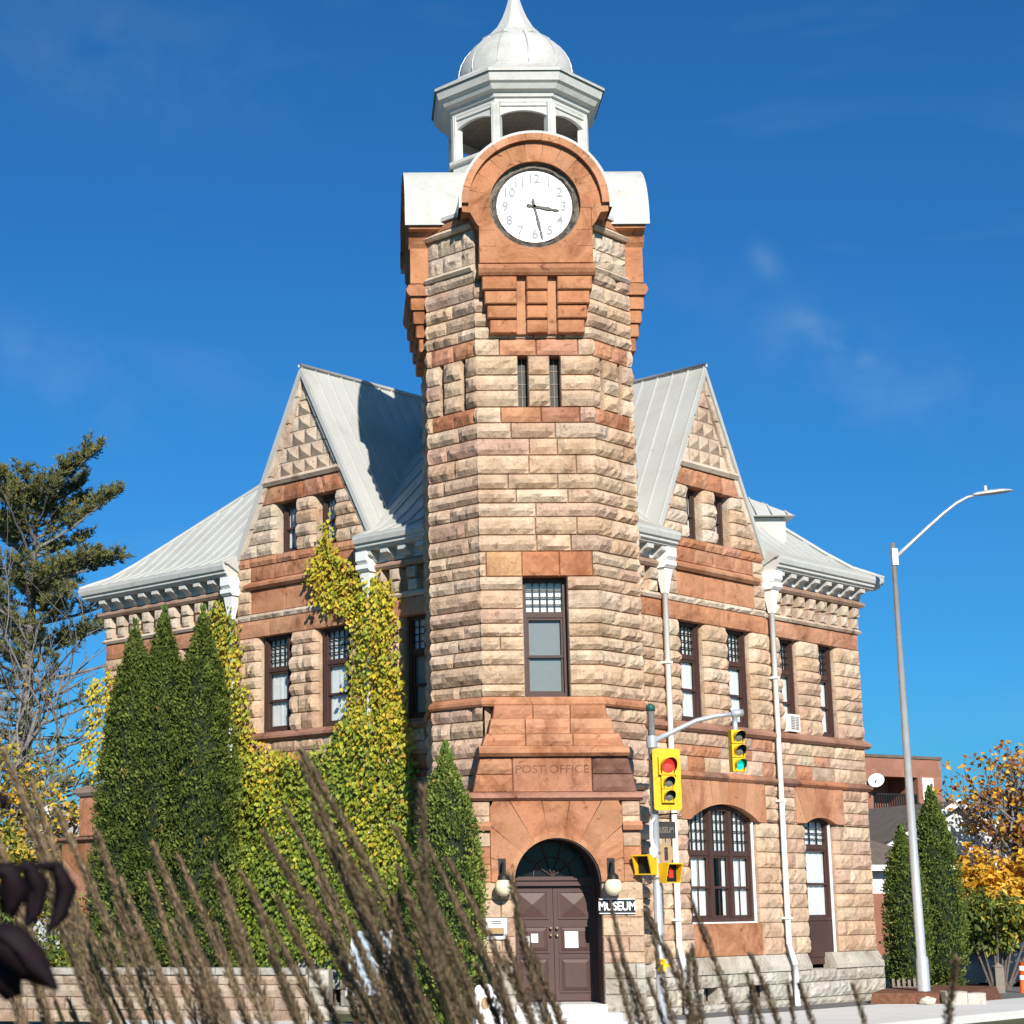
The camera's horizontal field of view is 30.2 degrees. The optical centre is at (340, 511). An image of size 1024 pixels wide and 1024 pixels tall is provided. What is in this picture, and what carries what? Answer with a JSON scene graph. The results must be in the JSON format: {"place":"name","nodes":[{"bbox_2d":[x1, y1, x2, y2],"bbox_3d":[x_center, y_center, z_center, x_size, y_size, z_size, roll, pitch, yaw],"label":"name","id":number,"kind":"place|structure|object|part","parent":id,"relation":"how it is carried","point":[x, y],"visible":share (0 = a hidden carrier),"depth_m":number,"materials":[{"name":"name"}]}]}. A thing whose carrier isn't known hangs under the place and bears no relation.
{"place":"outdoors","nodes":[
{"label":"outdoors","id":0,"kind":"place"},
{"bbox_2d":[0,744,166,1023],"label":"ornamental grass","id":1,"kind":"object","parent":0,"point":[75,922],"depth_m":2.08,"materials":[{"name":"brown plant"}]},
{"bbox_2d":[66,838,279,1023],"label":"ornamental grass","id":2,"kind":"object","parent":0,"point":[211,1004],"depth_m":2.15,"materials":[{"name":"brown plant"}]},
{"bbox_2d":[326,1014,405,1022],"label":"lawn","id":3,"kind":"structure","parent":0,"point":[347,1018],"depth_m":38.12,"materials":[{"name":"plant"}]},
{"bbox_2d":[0,818,30,921],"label":"yellow shrub","id":4,"kind":"object","parent":3,"relation":"on","point":[17,841],"visible":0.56,"depth_m":46.77,"materials":[{"name":"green plant"}]},
{"bbox_2d":[0,841,48,927],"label":"yellow maple","id":5,"kind":"object","parent":3,"relation":"on","point":[31,855],"visible":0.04,"depth_m":47.11,"materials":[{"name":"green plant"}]},
{"bbox_2d":[0,767,78,962],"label":"yellow maple","id":6,"kind":"object","parent":3,"relation":"on","point":[71,819],"visible":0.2,"depth_m":50.22,"materials":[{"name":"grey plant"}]},
{"bbox_2d":[6,804,78,949],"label":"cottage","id":7,"kind":"structure","parent":3,"relation":"on","point":[38,921],"depth_m":58.76,"materials":[{"name":"white"}]},
{"bbox_2d":[0,728,91,847],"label":"yellow maple","id":8,"kind":"object","parent":3,"relation":"on","point":[13,810],"visible":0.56,"depth_m":50.83,"materials":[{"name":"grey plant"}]},
{"bbox_2d":[0,893,99,966],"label":"evergreen shrub","id":9,"kind":"object","parent":3,"relation":"on","point":[57,958],"visible":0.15,"depth_m":44.31,"materials":[{"name":"green plant"}]},
{"bbox_2d":[0,513,105,920],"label":"bare tree","id":10,"kind":"object","parent":3,"relation":"on","point":[19,727],"visible":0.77,"depth_m":55.57,"materials":[{"name":"grey plant"}]},
{"bbox_2d":[0,428,135,922],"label":"pine tree","id":11,"kind":"object","parent":3,"relation":"on","point":[19,497],"visible":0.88,"depth_m":59.99,"materials":[{"name":"green plant"}]},
{"bbox_2d":[84,617,148,966],"bbox_3d":[-4.774,6.825,42.824,2.081,8.996,2.151,0,-12,0],"label":"cedar","id":12,"kind":"object","parent":3,"relation":"on","point":[117,775],"visible":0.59,"depth_m":42.42,"materials":[{"name":"green plant"}]},
{"bbox_2d":[114,604,182,966],"bbox_3d":[-4.045,6.637,42.578,2.130,9.258,2.045,0,-12,0],"label":"cedar","id":13,"kind":"object","parent":3,"relation":"on","point":[162,673],"visible":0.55,"depth_m":42.08,"materials":[{"name":"green plant"}]},
{"bbox_2d":[153,603,245,966],"bbox_3d":[-3.184,6.553,41.956,2.110,9.160,2.156,0,-12,0],"label":"cedar","id":14,"kind":"object","parent":3,"relation":"on","point":[204,789],"visible":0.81,"depth_m":41.53,"materials":[{"name":"green plant"}]},
{"bbox_2d":[342,782,514,1023],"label":"ornamental grass","id":15,"kind":"object","parent":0,"point":[437,965],"depth_m":1.78,"materials":[{"name":"brown plant"}]},
{"bbox_2d":[473,984,502,1023],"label":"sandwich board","id":16,"kind":"object","parent":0,"point":[481,997],"visible":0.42,"depth_m":32.80,"materials":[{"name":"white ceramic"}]},
{"bbox_2d":[433,855,566,1023],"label":"ornamental grass","id":17,"kind":"object","parent":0,"point":[516,982],"depth_m":2.04,"materials":[{"name":"brown plant"}]},
{"bbox_2d":[0,1018,1023,1023],"bbox_3d":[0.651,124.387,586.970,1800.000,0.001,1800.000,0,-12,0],"label":"ground","id":18,"kind":"structure","parent":0,"point":[1015,1021],"depth_m":38.86,"materials":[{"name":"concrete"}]},
{"bbox_2d":[864,754,942,808],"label":"brick apartment","id":19,"kind":"structure","parent":18,"relation":"on","point":[890,791],"depth_m":74.88,"materials":[{"name":"brown brick"}]},
{"bbox_2d":[868,773,883,797],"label":"satellite dish","id":20,"kind":"object","parent":19,"relation":"attached to","point":[876,780],"visible":0.99,"depth_m":73.19,"materials":[{"name":"white metal"}]},
{"bbox_2d":[922,778,933,799],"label":"window","id":21,"kind":"structure","parent":19,"relation":"in","point":[925,781],"depth_m":75.03,"materials":[{"name":"white glass"}]},
{"bbox_2d":[869,840,956,957],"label":"shingled house","id":22,"kind":"structure","parent":18,"relation":"on","point":[878,852],"depth_m":56.03,"materials":[{"name":"white"}]},
{"bbox_2d":[868,799,1023,947],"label":"white house","id":23,"kind":"structure","parent":18,"relation":"on","point":[883,822],"depth_m":61.40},
{"bbox_2d":[930,739,1023,868],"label":"maple tree","id":24,"kind":"object","parent":18,"relation":"on","point":[1012,839],"visible":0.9,"depth_m":57.53,"materials":[{"name":"orange plant"}]},
{"bbox_2d":[991,962,1005,992],"bbox_3d":[16.612,11.858,47.565,0.260,0.950,0.240,0,-12,0],"label":"wooden post","id":25,"kind":"object","parent":18,"relation":"on","point":[998,976],"visible":0.78,"depth_m":47.50,"materials":[{"name":"beige wood"}]},
{"bbox_2d":[1018,962,1023,992],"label":"traffic delineator","id":26,"kind":"object","parent":18,"relation":"on","point":[1021,971],"visible":0.72,"depth_m":47.54,"materials":[{"name":"orange plastic"}]},
{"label":"planting bed","id":27,"kind":"structure","parent":18,"relation":"on","visible":0},
{"bbox_2d":[0,793,76,1001],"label":"dark leaved plant","id":28,"kind":"object","parent":27,"relation":"on","point":[23,955],"visible":1,"depth_m":0.93,"materials":[{"name":"purple plant"}]},
{"bbox_2d":[236,744,444,1023],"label":"ornamental grass","id":29,"kind":"object","parent":27,"relation":"on","point":[373,938],"depth_m":1.97,"materials":[{"name":"brown plant"}]},
{"bbox_2d":[0,0,1023,833],"label":"sky","id":30,"kind":"structure","parent":0,"point":[200,200],"materials":[{"name":"blue"}]},
{"bbox_2d":[29,997,1023,1023],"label":"pavement","id":31,"kind":"structure","parent":0,"point":[1000,1009],"depth_m":38.82,"materials":[{"name":"concrete"}]},
{"bbox_2d":[0,967,332,1021],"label":"garden wall","id":32,"kind":"structure","parent":31,"relation":"on","point":[66,980],"depth_m":38.18,"materials":[{"name":"stone"}]},
{"bbox_2d":[345,931,391,998],"bbox_3d":[0.513,8.515,34.053,0.780,1.874,0.410,-5,-13,22],"label":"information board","id":33,"kind":"object","parent":31,"relation":"on","point":[358,962],"visible":0.05,"depth_m":34.17,"materials":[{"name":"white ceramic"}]},
{"bbox_2d":[400,740,492,1023],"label":"cedar","id":34,"kind":"object","parent":31,"relation":"on","point":[450,827],"visible":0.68,"depth_m":34.09,"materials":[{"name":"green plant"}]},
{"bbox_2d":[56,0,885,1023],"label":"museum building","id":35,"kind":"structure","parent":31,"relation":"on","point":[564,532],"depth_m":39.77,"materials":[{"name":"stone"}]},
{"bbox_2d":[79,512,419,1015],"bbox_3d":[-2.461,5.752,43.080,11.825,10.891,0.574,-12,-16,44],"label":"ivy","id":36,"kind":"object","parent":35,"relation":"attached to","point":[304,869],"visible":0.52,"depth_m":40.88,"materials":[{"name":"green plant"}]},
{"bbox_2d":[267,634,291,731],"bbox_3d":[-1.389,3.924,43.090,0.141,2.190,0.820,11,-16,-44],"label":"window","id":37,"kind":"structure","parent":35,"relation":"in","point":[277,648],"depth_m":43.17,"materials":[{"name":"white glass"}]},
{"bbox_2d":[284,502,296,552],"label":"window","id":38,"kind":"structure","parent":35,"relation":"in","point":[290,537],"depth_m":43.66,"materials":[{"name":"brown paint"}]},
{"bbox_2d":[323,493,336,543],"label":"window","id":39,"kind":"structure","parent":35,"relation":"in","point":[330,497],"depth_m":42.78,"materials":[{"name":"brown paint"}]},
{"bbox_2d":[333,990,339,1005],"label":"basement window","id":40,"kind":"structure","parent":35,"relation":"in","point":[337,991],"depth_m":40.35,"materials":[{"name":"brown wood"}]},
{"bbox_2d":[325,625,350,726],"bbox_3d":[-0.033,3.641,41.761,0.141,2.190,0.820,11,-16,-44],"label":"window","id":41,"kind":"structure","parent":35,"relation":"in","point":[336,651],"depth_m":41.86,"materials":[{"name":"white glass"}]},
{"bbox_2d":[410,614,426,718],"bbox_3d":[1.795,3.273,40.035,0.137,2.190,0.820,11,-16,-44],"label":"window","id":42,"kind":"structure","parent":35,"relation":"in","point":[418,658],"depth_m":40.19,"materials":[{"name":"brown paint"}]},
{"bbox_2d":[486,918,506,938],"bbox_3d":[2.840,7.613,34.423,0.380,0.380,0.050,0,-12,0],"label":"wall notice","id":43,"kind":"object","parent":35,"relation":"attached to","point":[498,926],"depth_m":34.42,"materials":[{"name":"white paper"}]},
{"bbox_2d":[495,858,510,895],"bbox_3d":[2.965,6.680,34.446,0.330,0.685,0.425,0,-12,0],"label":"wall lamp","id":44,"kind":"object","parent":35,"relation":"attached to","point":[500,886],"visible":0.85,"depth_m":34.30,"materials":[{"name":"white glass"}]},
{"bbox_2d":[517,359,527,406],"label":"slit window","id":45,"kind":"structure","parent":35,"relation":"in","point":[522,366],"depth_m":37.54,"materials":[{"name":"black glass"}]},
{"bbox_2d":[526,934,537,945],"bbox_3d":[3.542,8.043,35.281,0.300,0.280,0.004,0,-12,0],"label":"paper notice","id":46,"kind":"object","parent":35,"relation":"attached to","point":[534,938],"visible":0.61,"depth_m":35.29,"materials":[{"name":"white paper"}]},
{"bbox_2d":[514,886,554,1000],"bbox_3d":[3.600,8.076,35.294,0.776,2.100,0.135,0,-12,0],"label":"door","id":47,"kind":"structure","parent":35,"relation":"in","point":[536,902],"depth_m":35.35,"materials":[{"name":"paint"}]},
{"bbox_2d":[522,578,568,696],"bbox_3d":[3.953,2.442,36.551,0.860,2.320,0.137,0,-12,0],"label":"window","id":48,"kind":"structure","parent":35,"relation":"in","point":[544,608],"depth_m":36.58,"materials":[{"name":"white glass"}]},
{"bbox_2d":[549,359,559,406],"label":"slit window","id":49,"kind":"structure","parent":35,"relation":"in","point":[553,363],"depth_m":37.54,"materials":[{"name":"black glass"}]},
{"bbox_2d":[565,931,577,947],"bbox_3d":[4.317,8.009,35.286,0.250,0.300,0.007,0,-12,0],"label":"paper notice","id":50,"kind":"object","parent":35,"relation":"attached to","point":[571,939],"visible":1,"depth_m":35.29,"materials":[{"name":"white paper"}]},
{"bbox_2d":[552,886,596,1000],"bbox_3d":[4.384,8.071,35.294,0.776,2.100,0.135,0,-12,0],"label":"door","id":51,"kind":"structure","parent":35,"relation":"in","point":[573,906],"depth_m":35.28,"materials":[{"name":"paint"}]},
{"bbox_2d":[604,858,621,895],"bbox_3d":[4.965,6.669,34.446,0.330,0.685,0.425,0,-12,0],"label":"wall lamp","id":52,"kind":"object","parent":35,"relation":"attached to","point":[613,885],"visible":1,"depth_m":34.30,"materials":[{"name":"white glass"}]},
{"bbox_2d":[599,899,635,913],"bbox_3d":[5.058,7.222,34.515,0.678,0.270,0.054,0,-12,0],"label":"museum sign","id":53,"kind":"object","parent":35,"relation":"attached to","point":[624,906],"visible":0.81,"depth_m":34.49,"materials":[{"name":"black plastic"}]},
{"bbox_2d":[678,621,699,722],"bbox_3d":[7.581,3.522,41.380,0.740,2.190,0.141,11,-16,-44],"label":"window","id":54,"kind":"structure","parent":35,"relation":"in","point":[687,630],"depth_m":41.47,"materials":[{"name":"white glass"}]},
{"bbox_2d":[686,489,695,539],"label":"window","id":55,"kind":"structure","parent":35,"relation":"in","point":[690,511],"depth_m":42.46,"materials":[{"name":"brown paint"}]},
{"bbox_2d":[704,989,714,1004],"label":"basement window","id":56,"kind":"structure","parent":35,"relation":"in","point":[706,1001],"depth_m":39.93,"materials":[{"name":"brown wood"}]},
{"bbox_2d":[714,496,723,545],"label":"window","id":57,"kind":"structure","parent":35,"relation":"in","point":[717,503],"depth_m":43.23,"materials":[{"name":"brown paint"}]},
{"bbox_2d":[686,806,754,921],"bbox_3d":[8.254,7.692,41.163,2.480,2.490,0.161,11,-16,-44],"label":"window","id":58,"kind":"structure","parent":35,"relation":"in","point":[736,905],"depth_m":41.25,"materials":[{"name":"brown paint"}]},
{"bbox_2d":[725,630,746,727],"bbox_3d":[8.884,3.780,42.654,0.740,2.190,0.141,11,-16,-44],"label":"window","id":59,"kind":"structure","parent":35,"relation":"in","point":[735,648],"depth_m":42.77,"materials":[{"name":"white glass"}]},
{"bbox_2d":[754,985,765,1000],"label":"basement window","id":60,"kind":"structure","parent":35,"relation":"in","point":[757,987],"depth_m":41.31,"materials":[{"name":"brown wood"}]},
{"bbox_2d":[779,639,793,732],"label":"window","id":61,"kind":"structure","parent":35,"relation":"in","point":[786,676],"depth_m":44.32,"materials":[{"name":"brown paint"}]},
{"bbox_2d":[782,714,800,732],"bbox_3d":[10.450,4.916,43.813,0.440,0.400,0.272,11,-16,-44],"label":"air conditioner","id":62,"kind":"object","parent":35,"relation":"attached to","point":[792,723],"visible":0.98,"depth_m":43.67,"materials":[{"name":"white metal"}]},
{"bbox_2d":[802,819,831,920],"bbox_3d":[11.057,8.342,43.972,1.120,2.330,0.141,11,-16,-44],"label":"window","id":63,"kind":"structure","parent":35,"relation":"in","point":[815,843],"depth_m":44.11,"materials":[{"name":"white glass"}]},
{"bbox_2d":[818,646,832,736],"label":"window","id":64,"kind":"structure","parent":35,"relation":"in","point":[823,651],"depth_m":45.46,"materials":[{"name":"brown paint"}]},
{"bbox_2d":[632,704,746,1023],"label":"traffic signal","id":65,"kind":"object","parent":31,"relation":"on","point":[665,779],"visible":0.98,"depth_m":34.68,"materials":[{"name":"metal"}]},
{"bbox_2d":[649,813,676,862],"bbox_3d":[5.992,6.051,34.909,0.522,0.944,0.047,0,-12,0],"label":"hanging sign","id":66,"kind":"object","parent":65,"relation":"attached to","point":[667,830],"visible":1,"depth_m":34.90,"materials":[{"name":"black metal"}]},
{"bbox_2d":[667,1000,871,1019],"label":"gravel","id":67,"kind":"structure","parent":31,"relation":"on","point":[781,1009],"depth_m":40.95,"materials":[{"name":"grey gravel"}]},
{"bbox_2d":[871,985,1001,1004],"bbox_3d":[14.103,11.398,44.428,2.618,0.360,4.995,-5,-13,21],"label":"planter","id":68,"kind":"object","parent":31,"relation":"on","point":[936,994],"visible":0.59,"depth_m":42.74,"materials":[{"name":"stone"}]},
{"bbox_2d":[886,978,916,987],"bbox_3d":[13.486,11.521,45.494,0.950,0.500,0.060,0,-12,0],"label":"picket fence","id":69,"kind":"object","parent":68,"relation":"on","point":[898,982],"visible":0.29,"depth_m":45.50,"materials":[{"name":"white wood"}]},
{"bbox_2d":[878,822,935,986],"bbox_3d":[13.919,9.829,46.363,1.380,4.362,1.358,0,-12,0],"label":"cedar","id":70,"kind":"object","parent":68,"relation":"in","point":[900,930],"visible":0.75,"depth_m":46.10,"materials":[{"name":"green plant"}]},
{"bbox_2d":[907,784,972,985],"bbox_3d":[15.035,9.547,47.550,1.570,5.384,1.600,0,-12,0],"label":"cedar","id":71,"kind":"object","parent":68,"relation":"in","point":[937,853],"visible":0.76,"depth_m":47.13,"materials":[{"name":"green plant"}]},
{"bbox_2d":[890,485,1012,990],"bbox_3d":[14.861,5.316,44.840,3.166,12.170,0.400,0,-12,0],"label":"street lamp","id":72,"kind":"object","parent":68,"relation":"on","point":[923,975],"visible":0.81,"depth_m":44.59,"materials":[{"name":"metal"}]},
{"bbox_2d":[605,893,742,1023],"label":"ornamental grass","id":73,"kind":"object","parent":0,"point":[688,1005],"depth_m":1.97,"materials":[{"name":"brown plant"}]},
{"bbox_2d":[743,951,816,1023],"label":"ornamental grass","id":74,"kind":"object","parent":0,"point":[753,999],"depth_m":2.05,"materials":[{"name":"brown plant"}]},
{"bbox_2d":[849,953,961,1023],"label":"ornamental grass","id":75,"kind":"object","parent":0,"point":[951,997],"depth_m":1.66,"materials":[{"name":"brown plant"}]},
{"bbox_2d":[889,982,1023,998],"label":"driveway","id":76,"kind":"structure","parent":0,"point":[1014,992],"depth_m":48.18,"materials":[{"name":"grey asphalt"}]},
{"bbox_2d":[883,939,1023,985],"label":"parked car","id":77,"kind":"object","parent":76,"relation":"on","point":[974,973],"visible":0.09,"depth_m":50.76,"materials":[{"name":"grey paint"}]},
{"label":"side window","id":78,"kind":"part","parent":77,"relation":"part of","materials":[{"name":"black glass"}]},
{"bbox_2d":[954,842,1023,987],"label":"ornamental tree","id":79,"kind":"object","parent":76,"relation":"on","point":[1008,876],"visible":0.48,"depth_m":50.35,"materials":[{"name":"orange plant"}]},
{"bbox_2d":[957,885,1023,989],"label":"spreading bush","id":80,"kind":"object","parent":76,"relation":"on","point":[981,914],"visible":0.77,"depth_m":48.88,"materials":[{"name":"green plant"}]}
]}

